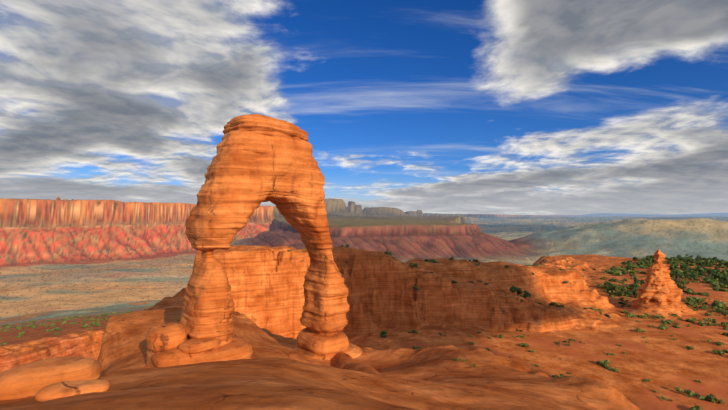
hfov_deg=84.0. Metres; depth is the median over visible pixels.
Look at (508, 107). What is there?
sky
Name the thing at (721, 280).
desert shrubs
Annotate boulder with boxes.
[0,357,101,399]
[35,379,110,401]
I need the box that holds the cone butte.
[623,249,701,318]
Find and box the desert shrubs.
[0,244,727,409]
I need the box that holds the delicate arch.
[145,114,362,367]
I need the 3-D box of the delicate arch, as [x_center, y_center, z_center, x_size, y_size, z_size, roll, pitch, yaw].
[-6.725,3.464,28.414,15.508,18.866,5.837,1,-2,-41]
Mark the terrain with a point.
(60, 259)
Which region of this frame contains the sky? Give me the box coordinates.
[0,0,727,214]
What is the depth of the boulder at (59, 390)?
9.11 m
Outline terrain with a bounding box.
[0,196,727,409]
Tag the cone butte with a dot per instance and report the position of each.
(659, 291)
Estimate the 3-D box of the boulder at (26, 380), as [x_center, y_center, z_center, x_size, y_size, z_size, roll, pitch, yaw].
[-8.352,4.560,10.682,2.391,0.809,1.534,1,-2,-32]

